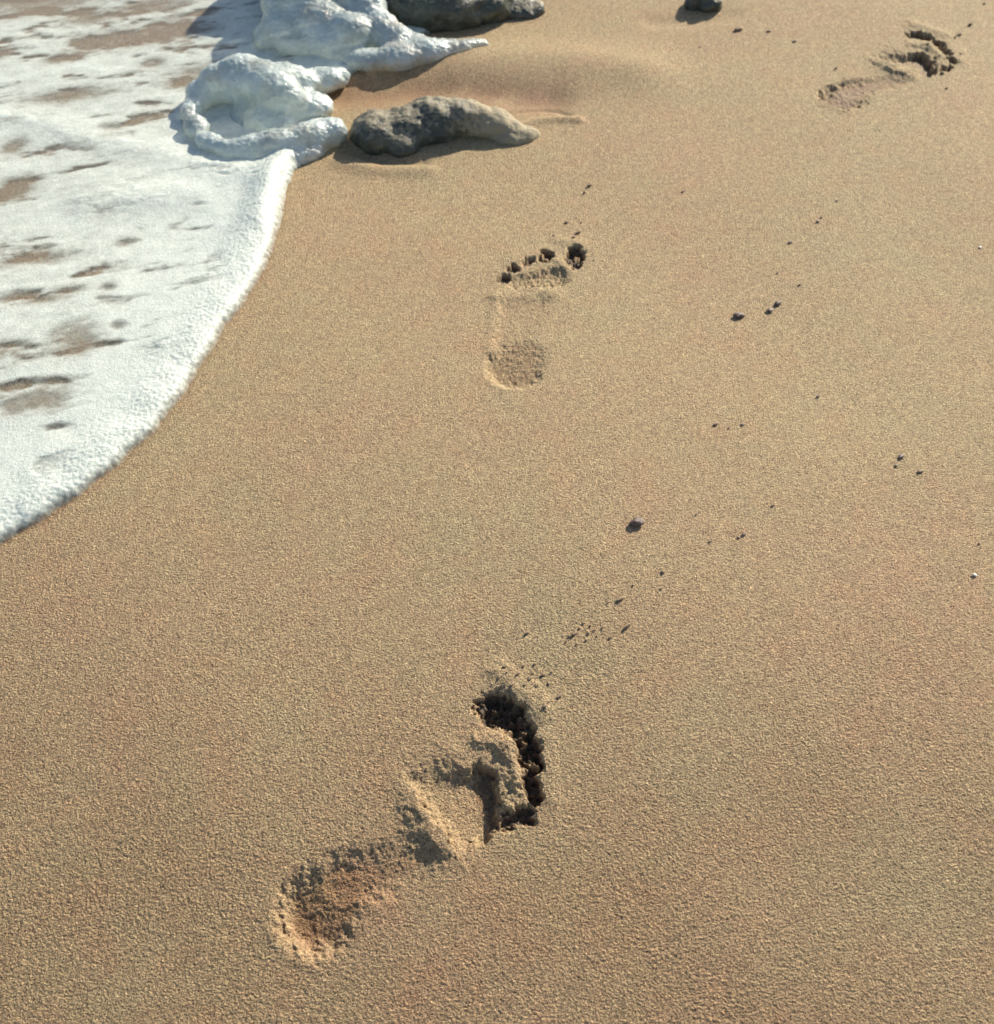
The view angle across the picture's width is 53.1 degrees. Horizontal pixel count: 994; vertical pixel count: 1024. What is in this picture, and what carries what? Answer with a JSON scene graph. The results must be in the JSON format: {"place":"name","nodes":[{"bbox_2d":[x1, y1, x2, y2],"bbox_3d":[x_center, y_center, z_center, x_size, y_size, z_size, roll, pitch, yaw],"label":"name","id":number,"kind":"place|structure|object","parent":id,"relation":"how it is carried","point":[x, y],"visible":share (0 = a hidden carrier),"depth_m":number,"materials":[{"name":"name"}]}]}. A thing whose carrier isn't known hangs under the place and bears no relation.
{"place":"outdoors","nodes":[
{"label":"outdoors","id":0,"kind":"place"},
{"bbox_2d":[0,0,993,1023],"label":"sand","id":1,"kind":"structure","parent":0,"point":[315,552],"depth_m":0.91,"materials":[{"name":"beige sand"}]},
{"bbox_2d":[0,0,426,537],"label":"sea foam","id":2,"kind":"object","parent":1,"relation":"on","point":[151,184],"visible":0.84,"depth_m":1.20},
{"bbox_2d":[180,53,349,184],"bbox_3d":[-0.316,-0.527,1.327,0.235,0.080,0.279,0,52,0],"label":"foam clump","id":3,"kind":"object","parent":2,"relation":"on","point":[272,103],"visible":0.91,"depth_m":1.33,"materials":[{"name":"white liquid"}]},
{"bbox_2d":[252,0,488,71],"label":"foam clump","id":4,"kind":"object","parent":2,"relation":"on","point":[348,32],"visible":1,"depth_m":1.44,"materials":[{"name":"white liquid"}]},
{"bbox_2d":[276,686,546,958],"bbox_3d":[-0.052,0.256,0.782,0.112,0.042,0.259,38,61,25],"label":"footprint","id":5,"kind":"object","parent":1,"relation":"on","point":[326,907],"visible":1,"depth_m":0.78},
{"bbox_2d":[349,96,539,157],"bbox_3d":[-0.070,-0.511,1.330,0.258,0.067,0.100,0,52,0],"label":"rock","id":6,"kind":"object","parent":1,"relation":"on","point":[413,127],"visible":0.94,"depth_m":1.31,"materials":[{"name":"stone"}]},
{"bbox_2d":[386,0,544,32],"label":"rock","id":7,"kind":"object","parent":1,"relation":"on","point":[433,16],"visible":0.55,"depth_m":1.50,"materials":[{"name":"stone"}]},
{"bbox_2d":[485,242,588,388],"bbox_3d":[0.032,-0.227,1.125,0.097,0.018,0.262,12,53,10],"label":"footprint","id":8,"kind":"object","parent":1,"relation":"on","point":[517,358],"visible":1,"depth_m":1.11},
{"bbox_2d":[629,517,644,525],"bbox_3d":[0.131,0.009,0.930,0.015,0.006,0.011,-8,52,-6],"label":"pebble","id":9,"kind":"object","parent":1,"relation":"on","point":[637,521],"visible":1,"depth_m":0.93,"materials":[{"name":"grey stone"}]},
{"bbox_2d":[684,0,721,12],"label":"pebble","id":10,"kind":"object","parent":1,"relation":"on","point":[704,6],"visible":1,"depth_m":1.54,"materials":[{"name":"stone"}]},
{"bbox_2d":[734,26,742,30],"bbox_3d":[0.366,-0.733,1.508,0.016,0.005,0.009,-16,54,-12],"label":"sand crumb","id":11,"kind":"object","parent":1,"relation":"on","point":[738,28],"visible":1,"depth_m":1.50,"materials":[{"name":"beige sand"}]},
{"bbox_2d":[733,312,744,317],"bbox_3d":[0.271,-0.220,1.111,0.014,0.005,0.008,-16,54,-12],"label":"pebble","id":12,"kind":"object","parent":1,"relation":"on","point":[739,315],"visible":1,"depth_m":1.11,"materials":[{"name":"grey stone"}]},
{"bbox_2d":[817,30,961,109],"bbox_3d":[0.573,-0.626,1.428,0.116,0.019,0.276,38,61,26],"label":"footprint","id":13,"kind":"object","parent":1,"relation":"on","point":[857,93],"visible":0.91,"depth_m":1.42}
]}

